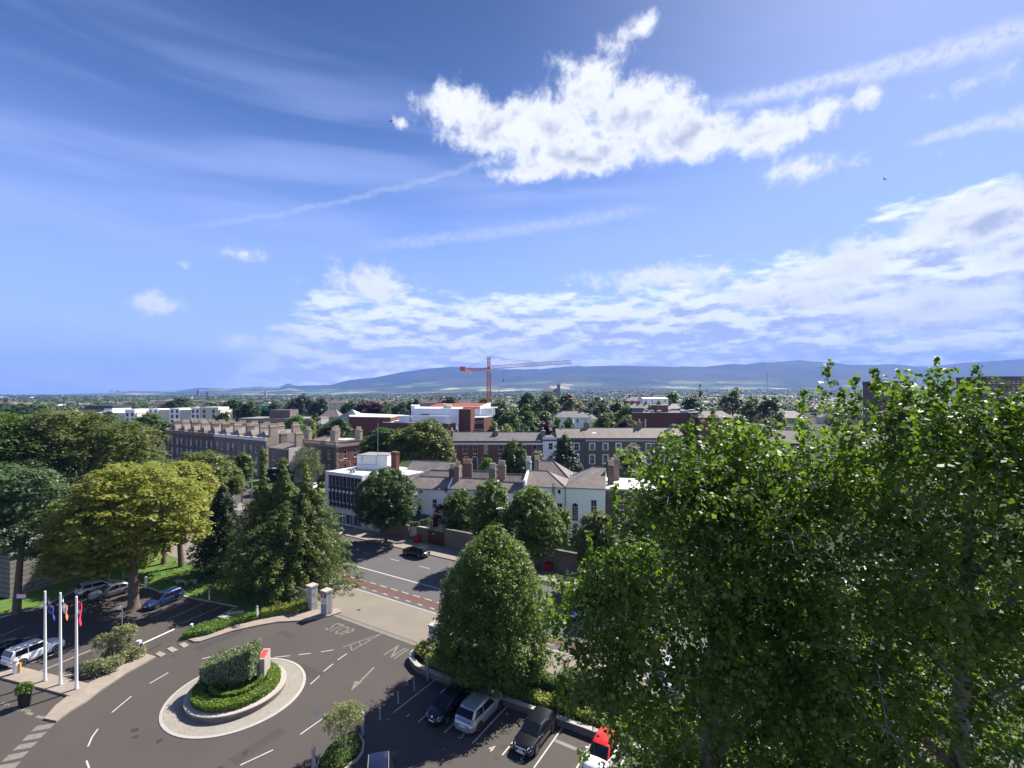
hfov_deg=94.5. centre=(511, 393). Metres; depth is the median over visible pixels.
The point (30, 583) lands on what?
hall
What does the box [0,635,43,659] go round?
parked car
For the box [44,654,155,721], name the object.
kerbside path
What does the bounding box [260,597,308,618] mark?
path hedge
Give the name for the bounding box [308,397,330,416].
cedar
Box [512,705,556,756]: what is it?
parked car
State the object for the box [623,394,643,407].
house
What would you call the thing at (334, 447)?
villa
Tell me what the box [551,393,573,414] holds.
oak
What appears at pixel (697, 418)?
house
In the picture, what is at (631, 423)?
lime tree
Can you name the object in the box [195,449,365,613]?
deodar cedar
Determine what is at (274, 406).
oak
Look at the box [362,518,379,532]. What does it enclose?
garden wall
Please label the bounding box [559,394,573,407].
beech
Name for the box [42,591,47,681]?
flagpole
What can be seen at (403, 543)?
pavement
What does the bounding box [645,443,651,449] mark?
window
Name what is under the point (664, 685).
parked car
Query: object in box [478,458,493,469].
birch
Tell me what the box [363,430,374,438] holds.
beech
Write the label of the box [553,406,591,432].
house
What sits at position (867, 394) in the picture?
apartment tower
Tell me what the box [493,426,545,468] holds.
terraced house
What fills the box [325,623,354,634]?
stop lettering
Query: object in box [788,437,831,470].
oak
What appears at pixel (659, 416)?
library building
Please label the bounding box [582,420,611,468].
terraced house
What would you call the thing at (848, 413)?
city tree
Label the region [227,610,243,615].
stone bench
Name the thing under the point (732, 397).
oak
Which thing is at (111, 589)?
parked car
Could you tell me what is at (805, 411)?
suburban house
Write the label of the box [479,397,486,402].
oak
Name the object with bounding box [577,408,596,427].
house
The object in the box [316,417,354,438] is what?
pine
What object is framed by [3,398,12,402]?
distant tower
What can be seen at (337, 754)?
island hedge
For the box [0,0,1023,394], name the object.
sky
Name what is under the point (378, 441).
chestnut
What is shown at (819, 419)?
suburban house
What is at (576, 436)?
terraced house
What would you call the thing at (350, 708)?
olive tree
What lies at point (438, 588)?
road line
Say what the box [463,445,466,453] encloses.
window
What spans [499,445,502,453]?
window
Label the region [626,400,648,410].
house
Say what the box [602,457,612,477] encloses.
hawthorn
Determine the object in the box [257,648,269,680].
totem sign
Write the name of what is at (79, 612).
flag
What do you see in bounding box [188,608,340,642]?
garden path
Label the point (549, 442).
terraced house
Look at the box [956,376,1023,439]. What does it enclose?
apartment tower
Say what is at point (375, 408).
beech
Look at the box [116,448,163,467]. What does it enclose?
oak
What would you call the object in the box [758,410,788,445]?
oak
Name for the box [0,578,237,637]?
lawn kerb
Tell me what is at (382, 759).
parked car
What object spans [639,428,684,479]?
terraced house
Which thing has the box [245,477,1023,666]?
front gardens
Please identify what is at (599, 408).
oak
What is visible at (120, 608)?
sign post
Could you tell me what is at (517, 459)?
yew
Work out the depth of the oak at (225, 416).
238.46 m
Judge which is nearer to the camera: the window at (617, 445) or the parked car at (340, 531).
the parked car at (340, 531)
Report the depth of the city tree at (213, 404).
444.43 m
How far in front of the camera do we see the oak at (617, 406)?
244.10 m
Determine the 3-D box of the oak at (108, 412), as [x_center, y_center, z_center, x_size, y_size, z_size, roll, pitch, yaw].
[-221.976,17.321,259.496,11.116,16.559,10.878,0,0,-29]
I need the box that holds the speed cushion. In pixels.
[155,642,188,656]
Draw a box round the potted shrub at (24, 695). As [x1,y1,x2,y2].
[14,681,34,707]
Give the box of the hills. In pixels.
[19,359,1023,395]
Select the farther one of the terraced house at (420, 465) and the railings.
the terraced house at (420, 465)
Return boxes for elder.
[531,450,544,469]
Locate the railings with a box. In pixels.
[211,563,305,600]
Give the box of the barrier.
[135,629,174,655]
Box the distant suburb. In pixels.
[0,389,937,398]
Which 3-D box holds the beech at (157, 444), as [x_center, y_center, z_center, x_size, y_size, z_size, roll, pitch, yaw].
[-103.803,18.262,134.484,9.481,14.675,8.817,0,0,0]
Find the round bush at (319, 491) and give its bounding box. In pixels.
[315,488,324,496]
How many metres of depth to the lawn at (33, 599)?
61.45 m
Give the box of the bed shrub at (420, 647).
[413,639,451,656]
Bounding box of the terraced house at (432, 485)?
[399,463,454,535]
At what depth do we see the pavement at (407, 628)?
54.68 m
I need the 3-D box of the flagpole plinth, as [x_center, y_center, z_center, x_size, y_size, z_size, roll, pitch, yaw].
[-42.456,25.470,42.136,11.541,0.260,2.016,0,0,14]
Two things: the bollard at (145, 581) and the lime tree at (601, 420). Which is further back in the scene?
the lime tree at (601, 420)
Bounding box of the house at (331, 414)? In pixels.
[319,404,341,420]
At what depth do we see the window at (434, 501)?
87.67 m
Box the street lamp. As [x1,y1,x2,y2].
[252,468,275,511]
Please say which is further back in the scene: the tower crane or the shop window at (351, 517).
the tower crane
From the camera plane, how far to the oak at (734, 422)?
177.11 m
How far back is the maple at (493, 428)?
169.37 m
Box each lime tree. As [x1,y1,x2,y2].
[231,452,256,501]
[352,467,422,542]
[440,487,479,530]
[466,478,515,542]
[489,408,513,429]
[497,407,523,429]
[498,485,566,566]
[514,404,538,431]
[534,411,553,427]
[551,507,573,549]
[560,417,574,427]
[572,508,620,585]
[589,412,615,427]
[611,403,632,424]
[613,414,635,427]
[615,500,679,596]
[648,400,661,410]
[689,401,707,410]
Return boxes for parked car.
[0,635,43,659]
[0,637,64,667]
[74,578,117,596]
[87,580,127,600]
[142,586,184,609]
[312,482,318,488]
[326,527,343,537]
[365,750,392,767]
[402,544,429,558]
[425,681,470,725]
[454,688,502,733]
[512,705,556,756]
[570,614,604,634]
[582,726,620,767]
[650,651,671,679]
[662,663,677,693]
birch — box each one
[290,445,324,483]
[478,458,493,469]
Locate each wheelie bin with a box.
[413,535,421,542]
[544,561,553,570]
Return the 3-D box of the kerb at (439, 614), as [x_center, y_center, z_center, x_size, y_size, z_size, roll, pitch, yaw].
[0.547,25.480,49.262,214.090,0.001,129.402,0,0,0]
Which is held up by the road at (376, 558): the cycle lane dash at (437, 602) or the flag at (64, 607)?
the cycle lane dash at (437, 602)
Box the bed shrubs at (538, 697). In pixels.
[423,650,662,744]
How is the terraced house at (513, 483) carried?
on the ground at (817, 426)
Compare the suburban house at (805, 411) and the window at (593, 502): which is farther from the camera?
the suburban house at (805, 411)
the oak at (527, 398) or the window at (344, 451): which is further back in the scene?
the oak at (527, 398)
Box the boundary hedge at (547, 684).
[454,645,694,730]
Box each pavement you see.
[36,491,899,767]
[70,467,1023,688]
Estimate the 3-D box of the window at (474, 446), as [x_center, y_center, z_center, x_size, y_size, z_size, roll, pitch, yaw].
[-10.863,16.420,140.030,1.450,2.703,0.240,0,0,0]
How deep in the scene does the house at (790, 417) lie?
216.82 m
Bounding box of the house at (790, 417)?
[751,410,809,448]
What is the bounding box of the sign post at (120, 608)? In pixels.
[117,605,122,625]
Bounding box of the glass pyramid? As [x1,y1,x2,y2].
[318,409,361,430]
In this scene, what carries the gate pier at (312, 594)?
on the pavement at (407, 628)
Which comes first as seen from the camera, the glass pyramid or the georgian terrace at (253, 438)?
the georgian terrace at (253, 438)
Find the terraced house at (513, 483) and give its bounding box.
[488,460,525,535]
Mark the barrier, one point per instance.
(138, 643)
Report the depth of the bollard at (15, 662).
42.84 m
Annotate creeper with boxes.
[397,518,433,526]
[432,488,449,532]
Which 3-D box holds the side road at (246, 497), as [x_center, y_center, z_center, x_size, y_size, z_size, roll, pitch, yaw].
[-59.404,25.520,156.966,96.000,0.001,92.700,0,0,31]
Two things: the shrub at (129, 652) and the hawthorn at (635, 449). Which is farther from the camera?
the hawthorn at (635, 449)
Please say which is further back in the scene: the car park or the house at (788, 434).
the house at (788, 434)
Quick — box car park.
[0,552,651,767]
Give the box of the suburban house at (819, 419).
[816,412,831,423]
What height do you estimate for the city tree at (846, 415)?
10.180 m
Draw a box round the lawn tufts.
[139,560,281,604]
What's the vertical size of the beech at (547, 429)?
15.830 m
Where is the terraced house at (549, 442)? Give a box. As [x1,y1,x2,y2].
[542,435,556,459]
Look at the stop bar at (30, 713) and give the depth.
37.98 m
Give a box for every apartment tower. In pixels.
[862,381,912,430]
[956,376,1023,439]
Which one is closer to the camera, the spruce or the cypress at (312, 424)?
the spruce
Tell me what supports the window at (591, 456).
in the terraced house at (598, 446)
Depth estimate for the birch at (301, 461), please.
125.14 m
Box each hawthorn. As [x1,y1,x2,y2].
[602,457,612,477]
[619,445,647,473]
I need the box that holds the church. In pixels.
[543,384,559,400]
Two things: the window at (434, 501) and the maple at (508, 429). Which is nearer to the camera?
the window at (434, 501)
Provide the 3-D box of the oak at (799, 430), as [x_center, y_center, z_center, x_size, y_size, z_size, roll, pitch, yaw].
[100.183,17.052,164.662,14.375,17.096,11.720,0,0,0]
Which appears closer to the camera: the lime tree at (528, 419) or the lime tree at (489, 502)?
the lime tree at (489, 502)
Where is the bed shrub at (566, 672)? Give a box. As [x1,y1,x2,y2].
[551,665,597,702]
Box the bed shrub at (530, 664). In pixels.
[501,656,547,683]
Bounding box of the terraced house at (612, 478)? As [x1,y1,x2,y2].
[606,454,657,541]
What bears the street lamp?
on the road at (376, 558)
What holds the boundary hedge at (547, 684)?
on the planting bed at (419, 659)
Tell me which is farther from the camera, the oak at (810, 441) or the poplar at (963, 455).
the oak at (810, 441)
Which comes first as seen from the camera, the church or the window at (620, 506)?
the window at (620, 506)
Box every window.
[343,450,346,458]
[350,515,353,524]
[416,506,420,513]
[431,499,436,508]
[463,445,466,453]
[473,445,476,453]
[484,445,487,453]
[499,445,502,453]
[572,503,577,520]
[574,443,579,450]
[589,443,594,449]
[589,454,594,463]
[591,500,596,511]
[602,443,608,449]
[602,454,608,463]
[615,443,621,449]
[618,499,623,510]
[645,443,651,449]
[645,454,651,463]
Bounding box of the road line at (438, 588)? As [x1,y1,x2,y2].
[340,546,998,735]
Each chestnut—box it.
[358,427,403,462]
[386,417,458,461]
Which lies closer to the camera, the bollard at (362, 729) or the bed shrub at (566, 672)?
the bollard at (362, 729)
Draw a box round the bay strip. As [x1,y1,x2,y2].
[554,739,617,766]
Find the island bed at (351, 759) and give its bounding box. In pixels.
[318,741,361,767]
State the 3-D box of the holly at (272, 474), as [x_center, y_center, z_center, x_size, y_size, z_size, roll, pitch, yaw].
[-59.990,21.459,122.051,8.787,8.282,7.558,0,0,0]
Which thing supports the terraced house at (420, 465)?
on the ground at (817, 426)
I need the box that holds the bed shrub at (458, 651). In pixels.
[445,648,477,661]
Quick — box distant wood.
[0,388,955,401]
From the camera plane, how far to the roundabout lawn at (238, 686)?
40.09 m
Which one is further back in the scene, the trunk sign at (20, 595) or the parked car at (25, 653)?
the trunk sign at (20, 595)
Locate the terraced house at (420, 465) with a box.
[407,460,461,473]
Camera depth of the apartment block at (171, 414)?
309.20 m
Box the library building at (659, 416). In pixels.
[628,405,698,452]
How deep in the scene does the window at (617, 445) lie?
140.06 m
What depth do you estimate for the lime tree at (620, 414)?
213.98 m
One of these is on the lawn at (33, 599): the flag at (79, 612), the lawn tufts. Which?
the lawn tufts
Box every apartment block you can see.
[85,405,130,418]
[93,409,147,422]
[148,407,232,421]
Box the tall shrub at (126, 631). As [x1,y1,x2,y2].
[91,623,139,655]
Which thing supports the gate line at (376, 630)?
on the pavement at (407, 628)
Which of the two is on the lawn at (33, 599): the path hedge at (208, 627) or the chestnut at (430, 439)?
the path hedge at (208, 627)
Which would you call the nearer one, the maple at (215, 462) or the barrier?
the barrier
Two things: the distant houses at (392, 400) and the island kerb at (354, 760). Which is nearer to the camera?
the island kerb at (354, 760)
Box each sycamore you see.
[24,461,215,609]
[130,461,186,564]
[158,460,222,567]
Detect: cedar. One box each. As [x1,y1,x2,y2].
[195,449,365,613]
[283,393,314,416]
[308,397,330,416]
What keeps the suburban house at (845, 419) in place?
on the ground at (817, 426)
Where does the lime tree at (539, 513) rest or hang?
on the pavement at (403, 543)
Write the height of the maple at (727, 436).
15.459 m
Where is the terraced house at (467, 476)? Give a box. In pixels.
[449,459,501,532]
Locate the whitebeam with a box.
[0,463,70,614]
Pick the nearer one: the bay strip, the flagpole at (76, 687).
the bay strip
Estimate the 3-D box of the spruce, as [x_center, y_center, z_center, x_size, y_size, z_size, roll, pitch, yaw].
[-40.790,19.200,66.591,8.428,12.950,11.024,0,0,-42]
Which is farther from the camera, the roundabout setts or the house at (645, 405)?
the house at (645, 405)
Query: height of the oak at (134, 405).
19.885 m
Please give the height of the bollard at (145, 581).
1.600 m
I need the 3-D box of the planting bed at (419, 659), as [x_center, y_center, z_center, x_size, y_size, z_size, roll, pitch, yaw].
[9.357,25.340,34.448,43.600,0.520,2.750,0,0,31]
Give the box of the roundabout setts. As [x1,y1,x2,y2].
[163,659,302,735]
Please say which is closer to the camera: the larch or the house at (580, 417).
the larch
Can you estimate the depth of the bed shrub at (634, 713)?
35.08 m
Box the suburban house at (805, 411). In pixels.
[795,404,817,412]
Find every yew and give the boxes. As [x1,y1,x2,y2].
[500,438,527,473]
[547,433,583,471]
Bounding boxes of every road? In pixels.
[68,474,1023,767]
[204,484,367,516]
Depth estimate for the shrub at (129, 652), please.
45.08 m
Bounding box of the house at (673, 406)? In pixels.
[648,400,682,410]
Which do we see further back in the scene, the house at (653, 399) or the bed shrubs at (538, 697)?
the house at (653, 399)
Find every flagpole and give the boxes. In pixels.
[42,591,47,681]
[57,592,62,685]
[73,596,78,689]
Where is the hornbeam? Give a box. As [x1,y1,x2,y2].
[427,523,555,697]
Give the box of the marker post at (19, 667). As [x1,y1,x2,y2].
[18,662,20,672]
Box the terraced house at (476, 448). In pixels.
[450,426,498,469]
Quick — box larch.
[298,463,313,491]
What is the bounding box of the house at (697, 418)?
[694,405,733,453]
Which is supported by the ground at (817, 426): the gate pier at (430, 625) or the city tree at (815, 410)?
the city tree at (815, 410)
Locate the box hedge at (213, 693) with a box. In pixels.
[208,673,264,699]
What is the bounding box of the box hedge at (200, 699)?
[188,660,281,712]
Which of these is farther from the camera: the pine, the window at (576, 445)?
the pine
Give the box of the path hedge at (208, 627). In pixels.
[182,611,259,638]
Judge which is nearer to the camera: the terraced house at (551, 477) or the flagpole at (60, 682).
the flagpole at (60, 682)
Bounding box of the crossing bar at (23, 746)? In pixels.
[0,723,54,767]
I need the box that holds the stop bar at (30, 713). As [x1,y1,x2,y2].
[0,702,44,718]
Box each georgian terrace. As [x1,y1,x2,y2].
[165,418,235,461]
[214,420,303,476]
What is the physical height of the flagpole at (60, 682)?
8.027 m
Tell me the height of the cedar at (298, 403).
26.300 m
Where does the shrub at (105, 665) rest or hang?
on the shrub bed at (86, 677)
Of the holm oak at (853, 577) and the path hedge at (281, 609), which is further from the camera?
the path hedge at (281, 609)
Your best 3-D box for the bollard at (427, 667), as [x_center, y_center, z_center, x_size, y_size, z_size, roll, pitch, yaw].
[-7.514,24.450,42.118,0.196,2.300,0.196,0,0,0]
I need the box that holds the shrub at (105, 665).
[78,654,125,677]
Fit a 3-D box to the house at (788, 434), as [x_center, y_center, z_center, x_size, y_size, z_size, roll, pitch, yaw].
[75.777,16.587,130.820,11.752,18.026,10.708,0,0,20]
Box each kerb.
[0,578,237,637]
[159,658,305,738]
[188,536,862,746]
[315,733,363,767]
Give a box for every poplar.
[380,401,390,413]
[524,410,888,767]
[696,385,703,403]
[701,356,1023,767]
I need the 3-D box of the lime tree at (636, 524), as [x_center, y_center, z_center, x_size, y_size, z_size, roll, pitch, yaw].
[16.921,19.144,59.030,8.172,12.712,7.866,0,0,0]
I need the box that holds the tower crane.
[460,357,571,402]
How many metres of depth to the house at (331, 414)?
236.76 m
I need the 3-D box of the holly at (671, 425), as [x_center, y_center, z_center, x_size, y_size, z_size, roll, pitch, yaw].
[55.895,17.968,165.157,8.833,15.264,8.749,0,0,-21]
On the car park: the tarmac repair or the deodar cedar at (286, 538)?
the tarmac repair
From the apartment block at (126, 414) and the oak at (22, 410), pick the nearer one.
the oak at (22, 410)
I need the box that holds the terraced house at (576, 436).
[554,424,584,471]
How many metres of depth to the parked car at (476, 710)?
36.20 m
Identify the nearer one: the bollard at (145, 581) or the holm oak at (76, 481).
the bollard at (145, 581)
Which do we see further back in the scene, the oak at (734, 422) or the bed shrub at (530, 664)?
the oak at (734, 422)
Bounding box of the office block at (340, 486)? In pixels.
[325,451,423,528]
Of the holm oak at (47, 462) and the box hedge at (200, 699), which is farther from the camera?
the holm oak at (47, 462)
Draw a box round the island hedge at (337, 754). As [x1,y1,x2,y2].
[319,730,360,767]
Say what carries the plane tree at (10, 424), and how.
on the lawn at (33, 599)
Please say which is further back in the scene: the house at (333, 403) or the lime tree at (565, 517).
the house at (333, 403)
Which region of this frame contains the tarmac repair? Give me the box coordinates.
[71,630,367,765]
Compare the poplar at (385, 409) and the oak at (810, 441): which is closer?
the oak at (810, 441)
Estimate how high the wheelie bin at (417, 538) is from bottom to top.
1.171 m
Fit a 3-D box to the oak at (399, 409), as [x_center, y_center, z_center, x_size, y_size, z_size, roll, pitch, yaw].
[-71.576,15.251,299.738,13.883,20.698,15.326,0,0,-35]
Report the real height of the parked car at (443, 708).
1.556 m
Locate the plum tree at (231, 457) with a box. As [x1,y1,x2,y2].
[223,454,235,465]
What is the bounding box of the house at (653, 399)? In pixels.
[637,397,668,404]
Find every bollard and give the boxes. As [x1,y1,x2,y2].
[12,659,18,673]
[144,576,146,587]
[311,746,315,767]
[361,712,363,735]
[427,655,428,680]
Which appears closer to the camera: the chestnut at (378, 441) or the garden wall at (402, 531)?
the garden wall at (402, 531)
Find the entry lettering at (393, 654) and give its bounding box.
[383,645,408,658]
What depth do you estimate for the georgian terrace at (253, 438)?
150.75 m
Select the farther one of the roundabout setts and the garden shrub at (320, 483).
the garden shrub at (320, 483)
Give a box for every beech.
[136,433,165,456]
[350,400,374,413]
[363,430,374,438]
[365,402,384,413]
[535,420,553,434]
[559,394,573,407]
[615,417,629,427]
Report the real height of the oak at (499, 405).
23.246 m
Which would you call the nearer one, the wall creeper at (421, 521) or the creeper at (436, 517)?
the wall creeper at (421, 521)
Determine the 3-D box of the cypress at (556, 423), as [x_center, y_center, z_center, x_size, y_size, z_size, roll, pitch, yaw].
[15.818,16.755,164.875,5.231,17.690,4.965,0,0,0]
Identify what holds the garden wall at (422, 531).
on the ground at (817, 426)
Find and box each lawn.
[0,552,308,639]
[206,673,265,696]
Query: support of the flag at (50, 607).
hanging from the flagpole at (45, 678)
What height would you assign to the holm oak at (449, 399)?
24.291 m
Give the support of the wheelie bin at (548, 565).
on the pavement at (403, 543)
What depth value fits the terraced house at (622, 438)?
140.00 m
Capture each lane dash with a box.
[333,572,984,763]
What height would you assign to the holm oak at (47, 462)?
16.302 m
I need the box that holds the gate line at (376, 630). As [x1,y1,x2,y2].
[333,614,417,645]
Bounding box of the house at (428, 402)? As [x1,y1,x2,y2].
[421,396,470,408]
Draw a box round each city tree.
[0,403,9,408]
[208,403,218,406]
[812,408,821,413]
[825,418,841,427]
[834,413,850,424]
[843,406,862,422]
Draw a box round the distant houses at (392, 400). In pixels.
[0,395,951,409]
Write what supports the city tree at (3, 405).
on the ground at (817, 426)
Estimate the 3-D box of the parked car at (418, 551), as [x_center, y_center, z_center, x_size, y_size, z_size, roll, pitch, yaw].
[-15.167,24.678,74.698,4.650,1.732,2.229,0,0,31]
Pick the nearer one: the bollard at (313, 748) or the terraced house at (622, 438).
the bollard at (313, 748)
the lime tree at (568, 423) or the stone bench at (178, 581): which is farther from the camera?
the lime tree at (568, 423)
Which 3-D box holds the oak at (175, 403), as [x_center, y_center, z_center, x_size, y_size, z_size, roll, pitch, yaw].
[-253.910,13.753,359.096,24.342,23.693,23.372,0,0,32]
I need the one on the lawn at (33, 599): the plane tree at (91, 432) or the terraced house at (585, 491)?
the plane tree at (91, 432)
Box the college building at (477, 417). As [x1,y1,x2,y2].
[349,403,497,456]
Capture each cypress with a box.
[307,419,316,438]
[309,413,322,437]
[551,417,560,434]
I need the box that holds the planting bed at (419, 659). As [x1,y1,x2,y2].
[414,648,641,742]
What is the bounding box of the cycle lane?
[188,531,972,767]
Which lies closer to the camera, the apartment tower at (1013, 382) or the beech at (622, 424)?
the beech at (622, 424)
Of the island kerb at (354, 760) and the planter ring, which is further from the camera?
the planter ring
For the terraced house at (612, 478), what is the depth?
82.94 m
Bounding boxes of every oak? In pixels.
[0,403,33,419]
[0,452,73,524]
[31,405,53,413]
[47,467,109,516]
[102,410,119,424]
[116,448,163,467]
[122,401,142,408]
[130,412,163,433]
[145,420,171,455]
[161,397,193,407]
[211,412,231,423]
[220,398,245,419]
[232,401,263,421]
[259,401,283,416]
[338,401,357,413]
[388,402,410,417]
[406,398,421,418]
[438,396,457,402]
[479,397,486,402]
[491,398,510,416]
[510,422,529,431]
[516,392,536,413]
[529,392,559,420]
[530,417,542,431]
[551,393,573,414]
[583,397,614,422]
[605,398,623,422]
[656,552,1023,767]
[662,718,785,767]
[664,391,681,402]
[677,394,702,410]
[716,387,746,415]
[724,415,747,434]
[738,395,761,425]
[751,395,786,428]
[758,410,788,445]
[785,418,817,440]
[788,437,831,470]
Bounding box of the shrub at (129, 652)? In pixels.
[100,643,147,662]
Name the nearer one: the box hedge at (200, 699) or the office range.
the box hedge at (200, 699)
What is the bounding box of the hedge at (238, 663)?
[198,636,261,690]
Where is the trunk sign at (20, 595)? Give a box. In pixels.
[16,593,25,597]
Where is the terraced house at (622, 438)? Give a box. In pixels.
[607,419,644,477]
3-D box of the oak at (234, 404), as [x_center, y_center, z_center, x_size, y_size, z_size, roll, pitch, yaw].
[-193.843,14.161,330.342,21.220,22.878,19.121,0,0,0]
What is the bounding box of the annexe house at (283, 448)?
[267,430,307,482]
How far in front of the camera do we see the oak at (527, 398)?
298.24 m
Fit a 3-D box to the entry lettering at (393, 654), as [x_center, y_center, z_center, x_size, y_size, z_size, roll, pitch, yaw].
[-11.431,25.493,46.741,1.500,0.001,2.000,0,0,31]
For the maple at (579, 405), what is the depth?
239.00 m
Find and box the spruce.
[185,484,246,579]
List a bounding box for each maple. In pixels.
[153,449,244,485]
[206,463,248,495]
[284,414,306,434]
[486,421,499,431]
[499,423,512,431]
[559,398,577,410]
[573,401,583,409]
[709,424,733,456]
[754,448,783,501]
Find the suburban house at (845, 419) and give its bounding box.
[826,413,856,421]
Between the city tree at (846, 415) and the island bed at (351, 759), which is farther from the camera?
the city tree at (846, 415)
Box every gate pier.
[305,582,318,609]
[320,587,332,615]
[428,620,439,642]
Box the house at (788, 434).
[762,421,813,487]
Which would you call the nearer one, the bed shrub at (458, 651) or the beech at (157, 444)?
the bed shrub at (458, 651)
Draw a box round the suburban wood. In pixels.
[0,397,955,412]
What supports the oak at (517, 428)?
on the ground at (817, 426)
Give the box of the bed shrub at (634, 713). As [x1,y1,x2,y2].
[611,692,658,726]
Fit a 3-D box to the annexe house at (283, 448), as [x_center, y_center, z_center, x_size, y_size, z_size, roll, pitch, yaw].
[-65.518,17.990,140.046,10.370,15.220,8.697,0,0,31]
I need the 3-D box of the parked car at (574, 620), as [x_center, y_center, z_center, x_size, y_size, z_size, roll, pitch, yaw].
[8.154,24.776,51.008,4.250,1.536,2.129,0,0,31]
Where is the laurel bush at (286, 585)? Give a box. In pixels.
[268,577,308,596]
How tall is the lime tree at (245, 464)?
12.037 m
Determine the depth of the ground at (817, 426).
196.79 m
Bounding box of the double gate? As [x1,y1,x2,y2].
[427,528,444,546]
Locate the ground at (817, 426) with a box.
[43,390,1023,643]
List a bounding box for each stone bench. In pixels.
[175,579,190,584]
[185,579,197,583]
[218,614,231,619]
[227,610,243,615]
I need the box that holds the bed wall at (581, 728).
[409,649,660,762]
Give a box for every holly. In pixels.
[263,462,294,484]
[669,423,685,444]
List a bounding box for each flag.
[46,597,54,619]
[61,596,67,619]
[77,600,81,625]
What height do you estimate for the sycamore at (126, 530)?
17.518 m
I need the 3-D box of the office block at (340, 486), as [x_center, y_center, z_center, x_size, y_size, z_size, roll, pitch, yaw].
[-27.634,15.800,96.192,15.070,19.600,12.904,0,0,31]
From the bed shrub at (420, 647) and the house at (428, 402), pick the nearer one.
the bed shrub at (420, 647)
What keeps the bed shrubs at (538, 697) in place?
on the planting bed at (419, 659)
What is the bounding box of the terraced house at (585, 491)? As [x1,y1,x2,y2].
[564,466,605,546]
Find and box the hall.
[0,523,105,597]
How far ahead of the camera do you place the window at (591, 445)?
140.13 m
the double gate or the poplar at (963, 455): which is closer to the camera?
the poplar at (963, 455)
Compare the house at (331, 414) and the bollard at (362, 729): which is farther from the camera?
the house at (331, 414)
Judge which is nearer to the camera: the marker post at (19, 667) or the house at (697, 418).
the marker post at (19, 667)
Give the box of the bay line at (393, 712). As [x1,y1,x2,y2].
[1,600,625,767]
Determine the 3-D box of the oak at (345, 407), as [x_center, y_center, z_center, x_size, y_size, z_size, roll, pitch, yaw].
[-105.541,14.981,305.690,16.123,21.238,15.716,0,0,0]
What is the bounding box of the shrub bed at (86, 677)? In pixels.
[67,651,134,682]
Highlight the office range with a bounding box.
[238,409,328,430]
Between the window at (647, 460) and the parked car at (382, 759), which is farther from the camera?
the window at (647, 460)
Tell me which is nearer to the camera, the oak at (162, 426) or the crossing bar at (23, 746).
the crossing bar at (23, 746)
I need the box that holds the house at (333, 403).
[319,396,348,410]
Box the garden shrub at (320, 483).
[318,480,324,486]
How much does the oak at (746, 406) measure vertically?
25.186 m
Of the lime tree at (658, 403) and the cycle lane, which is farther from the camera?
the lime tree at (658, 403)
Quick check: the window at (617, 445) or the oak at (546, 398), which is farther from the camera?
the oak at (546, 398)
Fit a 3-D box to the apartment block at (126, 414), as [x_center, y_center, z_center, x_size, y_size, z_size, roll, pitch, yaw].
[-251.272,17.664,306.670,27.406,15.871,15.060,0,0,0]
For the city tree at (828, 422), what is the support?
on the ground at (817, 426)
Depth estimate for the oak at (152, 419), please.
212.72 m
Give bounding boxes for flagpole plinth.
[0,667,89,695]
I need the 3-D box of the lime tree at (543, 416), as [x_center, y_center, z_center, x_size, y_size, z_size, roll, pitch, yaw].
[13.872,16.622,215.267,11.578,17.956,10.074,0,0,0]
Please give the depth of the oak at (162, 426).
183.89 m
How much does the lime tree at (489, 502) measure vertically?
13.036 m
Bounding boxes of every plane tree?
[0,405,171,495]
[0,411,74,492]
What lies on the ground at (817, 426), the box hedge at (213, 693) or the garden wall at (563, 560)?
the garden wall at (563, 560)
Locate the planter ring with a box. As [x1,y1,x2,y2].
[183,665,286,722]
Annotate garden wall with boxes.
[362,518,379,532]
[380,523,409,538]
[416,525,428,542]
[444,528,905,639]
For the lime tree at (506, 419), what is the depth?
188.33 m
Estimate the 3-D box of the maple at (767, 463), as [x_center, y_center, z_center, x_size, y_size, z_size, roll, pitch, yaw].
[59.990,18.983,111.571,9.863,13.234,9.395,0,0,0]
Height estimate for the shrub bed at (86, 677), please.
0.220 m
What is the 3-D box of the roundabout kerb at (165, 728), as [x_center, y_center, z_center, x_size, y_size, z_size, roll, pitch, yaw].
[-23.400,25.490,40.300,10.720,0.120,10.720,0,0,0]
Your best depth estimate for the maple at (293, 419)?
203.69 m
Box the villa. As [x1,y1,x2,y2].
[303,425,362,482]
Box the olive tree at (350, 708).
[319,698,367,746]
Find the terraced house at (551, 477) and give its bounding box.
[524,455,572,538]
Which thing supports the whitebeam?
on the lawn at (33, 599)
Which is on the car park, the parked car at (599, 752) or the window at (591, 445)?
the parked car at (599, 752)

